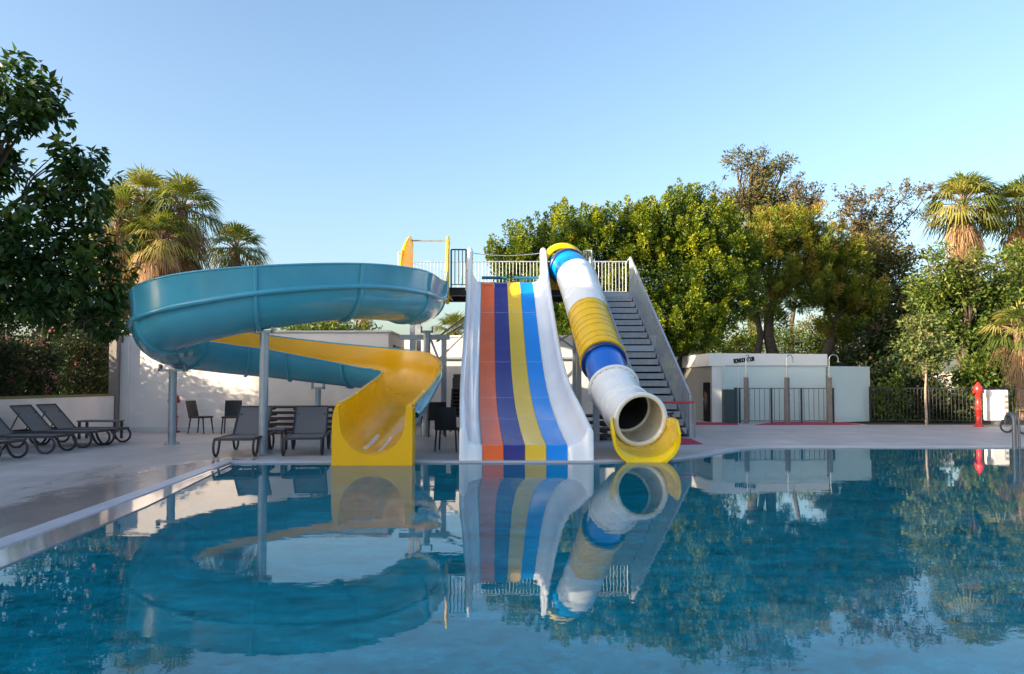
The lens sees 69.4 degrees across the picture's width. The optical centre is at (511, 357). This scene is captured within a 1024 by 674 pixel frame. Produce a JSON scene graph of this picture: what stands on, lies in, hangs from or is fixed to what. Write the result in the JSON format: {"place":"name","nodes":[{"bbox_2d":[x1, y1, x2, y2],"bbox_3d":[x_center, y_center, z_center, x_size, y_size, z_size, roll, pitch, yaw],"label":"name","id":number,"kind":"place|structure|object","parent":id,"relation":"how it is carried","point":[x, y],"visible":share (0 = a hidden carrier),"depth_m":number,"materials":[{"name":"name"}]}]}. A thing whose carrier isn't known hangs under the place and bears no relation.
{"place":"outdoors","nodes":[
{"label":"outdoors","id":0,"kind":"place"},
{"bbox_2d":[122,330,403,431],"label":"pool building","id":1,"kind":"structure","parent":0,"point":[210,393],"depth_m":20.58,"materials":[{"name":"white paint"}]},
{"bbox_2d":[404,335,603,422],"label":"wall","id":2,"kind":"structure","parent":0,"point":[454,356],"depth_m":25.20,"materials":[{"name":"white paint"}]},
{"bbox_2d":[0,448,1023,673],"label":"pool water","id":3,"kind":"structure","parent":0,"point":[832,561],"depth_m":5.39,"materials":[{"name":"liquid"}]},
{"bbox_2d":[1003,412,1020,449],"bbox_3d":[10.472,1.984,15.470,0.165,1.674,0.343,0,-2,0],"label":"pool ladder","id":4,"kind":"object","parent":3,"relation":"in","point":[1012,420],"visible":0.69,"depth_m":15.34,"materials":[{"name":"metal"}]},
{"bbox_2d":[0,419,1023,537],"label":"deck","id":5,"kind":"structure","parent":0,"point":[37,488],"depth_m":14.37,"materials":[{"name":"concrete"}]},
{"bbox_2d":[0,439,28,457],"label":"sun lounger","id":6,"kind":"object","parent":5,"relation":"on","point":[6,442],"visible":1,"depth_m":13.27,"materials":[{"name":"grey fabric"}]},
{"bbox_2d":[0,417,76,453],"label":"sun lounger","id":7,"kind":"object","parent":5,"relation":"on","point":[6,431],"visible":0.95,"depth_m":14.55,"materials":[{"name":"grey fabric"}]},
{"bbox_2d":[0,394,113,445],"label":"terrace wall","id":8,"kind":"structure","parent":5,"relation":"on","point":[74,408],"depth_m":18.42,"materials":[{"name":"white paint"}]},
{"bbox_2d":[8,404,110,447],"bbox_3d":[-9.667,1.460,15.709,1.906,0.892,0.748,0,-2,0],"label":"sun lounger","id":9,"kind":"object","parent":5,"relation":"on","point":[31,418],"visible":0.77,"depth_m":15.69,"materials":[{"name":"grey fabric"}]},
{"bbox_2d":[35,403,130,444],"bbox_3d":[-9.627,1.488,16.508,1.906,0.892,0.748,0,-2,0],"label":"sun lounger","id":10,"kind":"object","parent":5,"relation":"on","point":[55,415],"visible":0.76,"depth_m":16.57,"materials":[{"name":"grey fabric"}]},
{"bbox_2d":[76,420,124,438],"bbox_3d":[-9.987,1.752,17.950,0.950,0.450,0.420,0,-2,0],"label":"side table","id":11,"kind":"object","parent":5,"relation":"on","point":[87,425],"visible":0.83,"depth_m":17.77,"materials":[{"name":"grey plastic"}]},
{"bbox_2d":[108,335,129,431],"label":"wall column","id":12,"kind":"structure","parent":5,"relation":"on","point":[119,361],"depth_m":20.49,"materials":[{"name":"white paint"}]},
{"bbox_2d":[158,364,187,444],"bbox_3d":[-7.520,1.042,16.374,0.600,1.760,0.340,0,-2,0],"label":"slide post","id":13,"kind":"object","parent":5,"relation":"on","point":[172,399],"visible":1,"depth_m":16.31,"materials":[{"name":"metal"}]},
{"bbox_2d":[185,400,213,433],"bbox_3d":[-8.366,1.602,19.766,0.600,0.882,0.460,0,-2,10],"label":"bistro chair","id":14,"kind":"object","parent":5,"relation":"on","point":[192,409],"visible":0.98,"depth_m":19.78,"materials":[{"name":"black wicker"}]},
{"bbox_2d":[221,400,241,433],"bbox_3d":[-7.504,1.603,19.810,0.460,0.882,0.600,0,-2,-12],"label":"bistro chair","id":15,"kind":"object","parent":5,"relation":"on","point":[231,408],"visible":0.71,"depth_m":20.01,"materials":[{"name":"black wicker"}]},
{"bbox_2d":[212,406,274,456],"bbox_3d":[-5.159,1.413,14.354,0.748,0.892,1.906,0,-2,-6],"label":"sun lounger","id":16,"kind":"object","parent":5,"relation":"on","point":[246,427],"visible":0.97,"depth_m":14.77,"materials":[{"name":"grey fabric"}]},
{"bbox_2d":[254,327,274,453],"bbox_3d":[-4.780,0.612,14.237,0.352,2.470,0.340,0,-2,0],"label":"slide post","id":17,"kind":"object","parent":5,"relation":"on","point":[263,385],"visible":0.85,"depth_m":14.17,"materials":[{"name":"metal"}]},
{"bbox_2d":[126,236,449,465],"bbox_3d":[-4.840,-0.666,17.315,6.627,6.200,9.723,0,-2,0],"label":"spiral slide","id":18,"kind":"object","parent":17,"relation":"on","point":[210,320],"visible":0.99,"depth_m":14.48,"materials":[{"name":"plastic"}]},
{"bbox_2d":[268,427,288,450],"bbox_3d":[-4.754,1.644,14.836,0.460,0.450,0.420,0,-2,-3],"label":"side table","id":19,"kind":"object","parent":5,"relation":"on","point":[282,429],"visible":0.47,"depth_m":14.84,"materials":[{"name":"grey plastic"}]},
{"bbox_2d":[270,428,331,432],"bbox_3d":[-5.598,1.992,19.943,1.950,0.109,0.660,0,-2,0],"label":"folded lounger","id":20,"kind":"object","parent":5,"relation":"on","point":[291,429],"visible":0.07,"depth_m":19.62,"materials":[{"name":"grey fabric"}]},
{"bbox_2d":[269,423,331,426],"bbox_3d":[-5.609,1.837,19.948,1.950,0.109,0.660,0,-2,1],"label":"folded lounger","id":21,"kind":"object","parent":20,"relation":"on","point":[284,424],"visible":0.18,"depth_m":19.63,"materials":[{"name":"grey fabric"}]},
{"bbox_2d":[270,417,331,421],"bbox_3d":[-5.589,1.682,19.953,1.950,0.109,0.660,0,-2,1],"label":"folded lounger","id":22,"kind":"object","parent":21,"relation":"on","point":[273,419],"visible":0.19,"depth_m":19.64,"materials":[{"name":"grey fabric"}]},
{"bbox_2d":[271,411,332,415],"bbox_3d":[-5.596,1.527,19.959,1.950,0.109,0.660,0,-2,0],"label":"folded lounger","id":23,"kind":"object","parent":22,"relation":"on","point":[274,413],"visible":0.17,"depth_m":19.64,"materials":[{"name":"grey fabric"}]},
{"bbox_2d":[273,406,334,409],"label":"folded lounger","id":24,"kind":"object","parent":23,"relation":"on","point":[293,407],"visible":0.1,"depth_m":19.64,"materials":[{"name":"grey fabric"}]},
{"bbox_2d":[281,405,330,455],"bbox_3d":[-4.018,1.420,14.546,0.748,0.892,1.906,0,-2,-9],"label":"sun lounger","id":25,"kind":"object","parent":5,"relation":"on","point":[310,422],"visible":1,"depth_m":15.00,"materials":[{"name":"grey fabric"}]},
{"bbox_2d":[270,321,341,329],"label":"garden bush","id":26,"kind":"object","parent":5,"relation":"on","point":[299,327],"visible":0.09,"depth_m":26.75,"materials":[{"name":"green plant"}]},
{"bbox_2d":[311,383,324,404],"bbox_3d":[-4.768,1.305,18.166,0.306,1.360,0.280,0,-2,0],"label":"slide post","id":27,"kind":"object","parent":5,"relation":"on","point":[317,395],"visible":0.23,"depth_m":18.12,"materials":[{"name":"metal"}]},
{"bbox_2d":[304,320,382,329],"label":"garden bush","id":28,"kind":"object","parent":5,"relation":"on","point":[343,326],"visible":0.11,"depth_m":26.82,"materials":[{"name":"green plant"}]},
{"bbox_2d":[419,326,433,436],"bbox_3d":[-2.154,0.613,18.690,0.360,2.780,0.360,0,-2,0],"label":"slide post","id":29,"kind":"object","parent":5,"relation":"on","point":[426,340],"visible":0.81,"depth_m":18.64,"materials":[{"name":"metal"}]},
{"bbox_2d":[400,316,464,434],"bbox_3d":[-1.780,0.384,20.056,1.040,3.333,2.504,-2,-3,43],"label":"support frame","id":30,"kind":"object","parent":5,"relation":"on","point":[437,338],"visible":0.59,"depth_m":19.47,"materials":[{"name":"metal"}]},
{"bbox_2d":[428,402,445,437],"bbox_3d":[-1.888,1.558,18.518,0.460,0.882,0.600,0,-2,-10],"label":"bistro chair","id":31,"kind":"object","parent":5,"relation":"on","point":[432,405],"visible":0.57,"depth_m":18.29,"materials":[{"name":"black wicker"}]},
{"bbox_2d":[434,407,458,451],"bbox_3d":[-1.287,1.424,14.689,0.460,0.882,0.600,0,-2,6],"label":"bistro chair","id":32,"kind":"object","parent":5,"relation":"on","point":[444,418],"visible":0.9,"depth_m":14.47,"materials":[{"name":"black plastic"}]},
{"bbox_2d":[398,249,629,425],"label":"slide platform","id":33,"kind":"structure","parent":5,"relation":"on","point":[457,294],"depth_m":23.31,"materials":[{"name":"metal"}]},
{"bbox_2d":[459,248,593,459],"bbox_3d":[0.019,-0.452,17.409,2.402,5.822,9.064,0,-2,-3],"label":"multilane slide","id":34,"kind":"object","parent":33,"relation":"attached to","point":[518,400],"visible":1,"depth_m":16.54,"materials":[{"name":"white fibreglass"},{"name":"multicoloured painted fibreglass"}]},
{"bbox_2d":[483,195,675,349],"bbox_3d":[2.583,-1.857,28.034,7.342,8.588,4.018,0,-2,0],"label":"ficus tree","id":35,"kind":"object","parent":5,"relation":"on","point":[580,233],"visible":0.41,"depth_m":27.40,"materials":[{"name":"green plant"}]},
{"bbox_2d":[600,434,610,439],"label":"folded lounger","id":36,"kind":"object","parent":5,"relation":"on","point":[604,436],"visible":0.16,"depth_m":17.42,"materials":[{"name":"beige fabric"}]},
{"bbox_2d":[592,427,609,433],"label":"folded lounger","id":37,"kind":"object","parent":36,"relation":"on","point":[604,430],"visible":0.13,"depth_m":17.42,"materials":[{"name":"beige fabric"}]},
{"bbox_2d":[546,243,680,462],"bbox_3d":[2.001,-0.621,17.505,1.443,5.822,9.327,0,-2,-6],"label":"tube slide","id":38,"kind":"object","parent":5,"relation":"on","point":[638,422],"visible":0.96,"depth_m":15.82,"materials":[{"name":"white plastic"}]},
{"bbox_2d":[588,257,691,436],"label":"metal stairs","id":39,"kind":"structure","parent":5,"relation":"on","point":[637,335],"depth_m":20.65,"materials":[{"name":"metal"}]},
{"bbox_2d":[662,401,695,437],"bbox_3d":[4.024,1.540,18.307,1.016,0.901,0.056,0,-2,12],"label":"red barrier","id":40,"kind":"object","parent":5,"relation":"on","point":[679,402],"visible":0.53,"depth_m":18.23,"materials":[{"name":"metal"}]},
{"bbox_2d":[610,177,769,411],"bbox_3d":[6.647,-2.209,28.070,5.972,9.295,4.615,0,-2,0],"label":"ficus tree","id":41,"kind":"object","parent":5,"relation":"on","point":[700,291],"visible":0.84,"depth_m":27.29,"materials":[{"name":"green plant"}]},
{"bbox_2d":[680,438,701,444],"bbox_3d":[3.840,1.944,17.179,1.047,0.011,2.608,0,-2,11],"label":"rubber mat","id":42,"kind":"object","parent":5,"relation":"on","point":[687,441],"visible":0.39,"depth_m":16.64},
{"bbox_2d":[696,422,737,424],"bbox_3d":[6.721,2.196,24.399,1.379,0.011,1.594,0,-2,14],"label":"rubber mat","id":43,"kind":"object","parent":5,"relation":"on","point":[709,423],"visible":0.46,"depth_m":24.44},
{"bbox_2d":[722,387,737,422],"bbox_3d":[7.313,1.617,24.809,0.464,1.200,0.300,0,-2,0],"label":"gate cabinet","id":44,"kind":"object","parent":5,"relation":"on","point":[729,405],"visible":0.86,"depth_m":24.67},
{"bbox_2d":[744,354,749,423],"bbox_3d":[7.946,1.058,24.836,0.195,2.318,0.440,-2,-3,38],"label":"outdoor shower","id":45,"kind":"object","parent":5,"relation":"on","point":[746,399],"visible":1,"depth_m":24.67,"materials":[{"name":"brown stone"}]},
{"bbox_2d":[674,353,826,421],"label":"service building","id":46,"kind":"structure","parent":5,"relation":"on","point":[708,377],"depth_m":25.89,"materials":[{"name":"paint"}]},
{"bbox_2d":[703,382,709,421],"bbox_3d":[6.790,1.569,25.880,0.073,1.370,0.650,0,-2,-5],"label":"door","id":47,"kind":"structure","parent":46,"relation":"in","point":[706,385],"depth_m":25.87,"materials":[{"name":"brown metal"}]},
{"bbox_2d":[739,388,834,422],"bbox_3d":[9.240,1.629,24.878,3.203,1.200,0.070,0,-2,0],"label":"barred fence","id":48,"kind":"object","parent":5,"relation":"on","point":[771,405],"visible":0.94,"depth_m":24.86,"materials":[{"name":"grey metal"}]},
{"bbox_2d":[725,365,869,421],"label":"wall","id":49,"kind":"structure","parent":5,"relation":"on","point":[850,385],"depth_m":25.42,"materials":[{"name":"white"}]},
{"bbox_2d":[757,422,859,424],"bbox_3d":[9.581,2.201,24.529,3.660,0.011,1.782,0,-2,0],"label":"rubber mat","id":50,"kind":"object","parent":5,"relation":"on","point":[809,423],"visible":1,"depth_m":24.44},
{"bbox_2d":[784,354,793,422],"bbox_3d":[9.343,1.057,24.790,0.440,2.318,0.195,1,-2,-31],"label":"outdoor shower","id":51,"kind":"object","parent":50,"relation":"on","point":[787,396],"visible":0.99,"depth_m":24.67,"materials":[{"name":"brown stone"}]},
{"bbox_2d":[827,354,838,422],"bbox_3d":[10.775,1.054,24.706,0.440,2.318,0.195,0,-2,0],"label":"outdoor shower","id":52,"kind":"object","parent":50,"relation":"on","point":[829,402],"visible":0.96,"depth_m":24.66,"materials":[{"name":"brown stone"}]},
{"bbox_2d":[887,308,960,425],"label":"young tree","id":53,"kind":"object","parent":5,"relation":"on","point":[914,347],"visible":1,"depth_m":23.29,"materials":[{"name":"green plant"}]},
{"bbox_2d":[869,386,1023,423],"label":"barred fence","id":54,"kind":"object","parent":5,"relation":"on","point":[929,413],"visible":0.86,"depth_m":25.15,"materials":[{"name":"black metal"}]},
{"bbox_2d":[972,382,983,426],"bbox_3d":[14.419,1.459,22.863,0.300,1.380,0.300,0,-2,0],"label":"fire hydrant","id":55,"kind":"object","parent":5,"relation":"on","point":[978,390],"visible":1,"depth_m":22.80,"materials":[{"name":"red metal"}]},
{"bbox_2d":[983,390,1007,426],"bbox_3d":[15.153,1.593,23.159,0.600,1.132,0.600,0,-2,0],"label":"control cabinet","id":56,"kind":"object","parent":5,"relation":"on","point":[995,406],"visible":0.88,"depth_m":22.97,"materials":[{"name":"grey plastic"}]},
{"bbox_2d":[1000,420,1023,434],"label":"sun lounger","id":57,"kind":"object","parent":5,"relation":"on","point":[1021,421],"visible":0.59,"depth_m":20.07,"materials":[{"name":"metal"}]},
{"bbox_2d":[0,0,1023,382],"label":"sky","id":58,"kind":"structure","parent":0,"point":[337,131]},
{"bbox_2d":[43,384,1023,424],"bbox_3d":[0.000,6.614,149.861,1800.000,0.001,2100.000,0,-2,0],"label":"ground","id":59,"kind":"structure","parent":0,"point":[912,423],"depth_m":25.21,"materials":[{"name":"concrete"}]},
{"bbox_2d":[0,322,36,396],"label":"oleander shrub","id":60,"kind":"object","parent":59,"relation":"on","point":[10,355],"visible":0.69,"depth_m":17.53,"materials":[{"name":"green plant"}]},
{"bbox_2d":[0,293,48,376],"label":"evergreen tree","id":61,"kind":"object","parent":59,"relation":"on","point":[12,323],"visible":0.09,"depth_m":26.27,"materials":[{"name":"green plant"}]},
{"bbox_2d":[0,325,79,395],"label":"oleander shrub","id":62,"kind":"object","parent":59,"relation":"on","point":[42,377],"visible":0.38,"depth_m":19.02,"materials":[{"name":"green plant"}]},
{"bbox_2d":[7,272,130,394],"bbox_3d":[-16.235,-0.131,27.148,5.056,6.712,3.878,0,-2,0],"label":"evergreen tree","id":63,"kind":"object","parent":59,"relation":"on","point":[75,304],"visible":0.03,"depth_m":26.50,"materials":[{"name":"green plant"}]},
{"bbox_2d":[0,42,141,346],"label":"broadleaf tree","id":64,"kind":"object","parent":59,"relation":"on","point":[32,265],"visible":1,"depth_m":14.98,"materials":[{"name":"green plant"}]},
{"bbox_2d":[38,302,108,394],"bbox_3d":[-12.304,0.378,21.048,2.533,4.048,2.425,1,-2,-30],"label":"oleander shrub","id":65,"kind":"object","parent":59,"relation":"on","point":[84,355],"visible":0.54,"depth_m":20.77,"materials":[{"name":"green plant"}]},
{"bbox_2d":[75,177,161,322],"bbox_3d":[-15.454,-2.287,29.096,3.646,9.468,3.759,0,-2,0],"label":"fan palm","id":66,"kind":"object","parent":59,"relation":"on","point":[119,220],"visible":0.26,"depth_m":28.82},
{"bbox_2d":[105,163,187,317],"bbox_3d":[-15.591,-2.821,31.093,3.938,10.674,3.856,0,-2,0],"label":"fan palm","id":67,"kind":"object","parent":59,"relation":"on","point":[142,179],"visible":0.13,"depth_m":30.72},
{"bbox_2d":[117,209,205,283],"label":"fan palm","id":68,"kind":"object","parent":59,"relation":"on","point":[158,265],"visible":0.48,"depth_m":28.12,"materials":[{"name":"plant"}]},
{"bbox_2d":[132,169,232,274],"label":"fan palm","id":69,"kind":"object","parent":59,"relation":"on","point":[185,188],"visible":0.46,"depth_m":29.77,"materials":[{"name":"plant"}]},
{"bbox_2d":[200,220,274,268],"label":"fan palm","id":70,"kind":"object","parent":59,"relation":"on","point":[238,232],"visible":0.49,"depth_m":33.72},
{"bbox_2d":[353,320,373,329],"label":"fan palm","id":71,"kind":"object","parent":59,"relation":"on","point":[368,323],"visible":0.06,"depth_m":45.72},
{"bbox_2d":[429,311,464,334],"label":"fan palm","id":72,"kind":"object","parent":59,"relation":"on","point":[452,319],"visible":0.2,"depth_m":47.76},
{"bbox_2d":[663,336,725,386],"bbox_3d":[8.010,0.181,33.129,4.320,4.827,3.778,0,-2,0],"label":"garden bush","id":73,"kind":"object","parent":59,"relation":"on","point":[703,352],"visible":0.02,"depth_m":32.57,"materials":[{"name":"green plant"}]},
{"bbox_2d":[669,315,756,377],"bbox_3d":[9.305,0.283,34.123,5.088,4.695,4.011,0,-2,0],"label":"garden bush","id":74,"kind":"object","parent":59,"relation":"on","point":[738,343],"visible":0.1,"depth_m":33.63,"materials":[{"name":"green plant"}]},
{"bbox_2d":[719,321,764,352],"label":"garden bush","id":75,"kind":"object","parent":59,"relation":"on","point":[753,342],"visible":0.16,"depth_m":35.74,"materials":[{"name":"green plant"}]},
{"bbox_2d":[716,142,807,334],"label":"casuarina tree","id":76,"kind":"object","parent":59,"relation":"on","point":[771,197],"visible":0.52,"depth_m":44.09,"materials":[{"name":"green plant"}]},
{"bbox_2d":[708,166,826,351],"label":"casuarina tree","id":77,"kind":"object","parent":59,"relation":"on","point":[799,192],"visible":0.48,"depth_m":43.03,"materials":[{"name":"green plant"}]},
{"bbox_2d":[735,320,801,353],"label":"garden bush","id":78,"kind":"object","parent":59,"relation":"on","point":[775,336],"visible":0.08,"depth_m":37.55,"materials":[{"name":"green plant"}]},
{"bbox_2d":[739,199,845,353],"bbox_3d":[11.850,-2.099,32.230,5.293,9.335,3.781,0,-2,0],"label":"pine tree","id":79,"kind":"object","parent":59,"relation":"on","point":[785,244],"visible":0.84,"depth_m":31.54,"materials":[{"name":"green plant"}]},
{"bbox_2d":[762,321,826,368],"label":"garden bush","id":80,"kind":"object","parent":59,"relation":"on","point":[805,341],"visible":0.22,"depth_m":36.52,"materials":[{"name":"green plant"}]},
{"bbox_2d":[777,308,837,391],"bbox_3d":[15.835,0.020,37.938,4.944,5.479,3.998,0,-2,0],"label":"garden bush","id":81,"kind":"object","parent":59,"relation":"on","point":[807,324],"visible":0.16,"depth_m":38.00,"materials":[{"name":"green plant"}]},
{"bbox_2d":[803,330,857,398],"bbox_3d":[15.503,0.553,36.227,4.531,4.297,3.986,0,-2,0],"label":"garden bush","id":82,"kind":"object","parent":59,"relation":"on","point":[819,346],"visible":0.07,"depth_m":35.86,"materials":[{"name":"green plant"}]},
{"bbox_2d":[805,219,893,361],"bbox_3d":[14.767,-1.762,33.126,4.096,8.762,3.712,0,-2,0],"label":"pine tree","id":83,"kind":"object","parent":59,"relation":"on","point":[853,298],"visible":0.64,"depth_m":32.40,"materials":[{"name":"green plant"}]},
{"bbox_2d":[823,317,910,386],"bbox_3d":[16.642,0.266,34.986,4.835,4.786,3.531,0,-2,0],"label":"garden bush","id":84,"kind":"object","parent":59,"relation":"on","point":[845,353],"visible":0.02,"depth_m":35.13,"materials":[{"name":"green plant"}]},
{"bbox_2d":[856,360,896,396],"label":"garden bush","id":85,"kind":"object","parent":59,"relation":"on","point":[875,375],"visible":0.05,"depth_m":28.17,"materials":[{"name":"green plant"}]},
{"bbox_2d":[833,220,925,353],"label":"casuarina tree","id":86,"kind":"object","parent":59,"relation":"on","point":[882,267],"visible":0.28,"depth_m":34.47,"materials":[{"name":"green plant"}]},
{"bbox_2d":[823,177,940,274],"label":"casuarina tree","id":87,"kind":"object","parent":59,"relation":"on","point":[856,225],"visible":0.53,"depth_m":36.09,"materials":[{"name":"green plant"}]},
{"bbox_2d":[826,276,949,381],"bbox_3d":[15.784,-0.412,31.050,5.176,5.887,3.469,0,-2,0],"label":"garden tree","id":88,"kind":"object","parent":59,"relation":"on","point":[886,327],"visible":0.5,"depth_m":30.66,"materials":[{"name":"green plant"}]},
{"bbox_2d":[870,370,918,421],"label":"garden bush","id":89,"kind":"object","parent":59,"relation":"on","point":[898,384],"visible":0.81,"depth_m":26.21,"materials":[{"name":"green plant"}]},
{"bbox_2d":[870,346,957,400],"bbox_3d":[14.789,0.960,27.563,3.360,2.881,2.878,0,-2,0],"label":"garden bush","id":90,"kind":"object","parent":59,"relation":"on","point":[913,380],"visible":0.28,"depth_m":27.14,"materials":[{"name":"green plant"}]},
{"bbox_2d":[906,378,971,422],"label":"garden bush","id":91,"kind":"object","parent":59,"relation":"on","point":[944,409],"visible":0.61,"depth_m":25.86,"materials":[{"name":"green plant"}]},
{"bbox_2d":[935,372,958,390],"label":"garden wall","id":92,"kind":"structure","parent":59,"relation":"on","point":[947,383],"depth_m":29.86,"materials":[{"name":"white paint"}]},
{"bbox_2d":[900,267,1023,384],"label":"garden tree","id":93,"kind":"object","parent":59,"relation":"on","point":[955,326],"visible":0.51,"depth_m":28.54,"materials":[{"name":"green plant"}]},
{"bbox_2d":[913,169,1017,390],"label":"fan palm","id":94,"kind":"object","parent":59,"relation":"on","point":[962,233],"visible":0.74,"depth_m":44.75,"materials":[{"name":"plant"}]},
{"bbox_2d":[948,383,988,421],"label":"garden bush","id":95,"kind":"object","parent":59,"relation":"on","point":[968,401],"visible":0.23,"depth_m":26.15,"materials":[{"name":"green plant"}]},
{"bbox_2d":[914,239,1023,391],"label":"garden tree","id":96,"kind":"object","parent":59,"relation":"on","point":[956,269],"visible":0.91,"depth_m":28.16,"materials":[{"name":"green plant"}]},
{"bbox_2d":[942,346,1014,397],"bbox_3d":[17.774,0.924,27.951,2.791,3.000,2.316,0,-2,0],"label":"bush","id":97,"kind":"object","parent":59,"relation":"on","point":[981,374],"visible":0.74,"depth_m":27.66,"materials":[{"name":"green plant"}]},
{"bbox_2d":[971,174,1023,293],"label":"fan palm","id":98,"kind":"object","parent":59,"relation":"on","point":[1015,190],"visible":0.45,"depth_m":45.95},
{"bbox_2d":[973,298,1023,419],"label":"fan palm","id":99,"kind":"object","parent":59,"relation":"on","point":[1016,363],"visible":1,"depth_m":25.48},
{"bbox_2d":[985,384,1023,422],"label":"garden bush","id":100,"kind":"object","parent":59,"relation":"on","point":[1010,402],"visible":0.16,"depth_m":25.75,"materials":[{"name":"green plant"}]},
{"bbox_2d":[994,236,1023,390],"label":"garden tree","id":101,"kind":"object","parent":59,"relation":"on","point":[1019,270],"visible":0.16,"depth_m":30.00,"materials":[{"name":"green plant"}]},
{"bbox_3d":[-1.464,1.423,20.427,0.468,0.864,0.541,0,-2,0],"label":"stacked chair","id":102,"kind":"object","parent":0,"visible":0},
{"bbox_2d":[450,402,458,406],"bbox_3d":[-1.458,1.318,20.441,0.468,0.864,0.541,0,-2,2],"label":"stacked chair","id":103,"kind":"object","parent":102,"relation":"on","point":[455,404],"visible":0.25,"depth_m":20.20,"materials":[{"name":"black plastic"}]},
{"bbox_2d":[451,394,459,399],"bbox_3d":[-1.449,1.109,20.468,0.468,0.864,0.541,0,-2,0],"label":"stacked chair","id":104,"kind":"object","parent":103,"relation":"on","point":[456,396],"visible":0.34,"depth_m":20.22,"materials":[{"name":"plastic"}]},
{"bbox_2d":[451,374,460,395],"bbox_3d":[-1.438,0.900,20.495,0.468,0.864,0.541,0,-2,2],"label":"stacked chair","id":105,"kind":"object","parent":104,"relation":"on","point":[456,377],"visible":0.38,"depth_m":20.70,"materials":[{"name":"plastic"}]},
{"label":"pool floor","id":106,"kind":"structure","parent":0,"visible":0},
{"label":"pool wall","id":107,"kind":"structure","parent":106,"relation":"on","visible":0},
{"bbox_2d":[0,445,1023,547],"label":"pool coping","id":108,"kind":"object","parent":107,"relation":"on","point":[33,531],"visible":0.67,"depth_m":12.78,"materials":[{"name":"stone"}]},
{"bbox_2d":[0,462,233,568],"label":"pool ledge","id":109,"kind":"object","parent":108,"relation":"on","point":[21,550],"visible":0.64,"depth_m":7.15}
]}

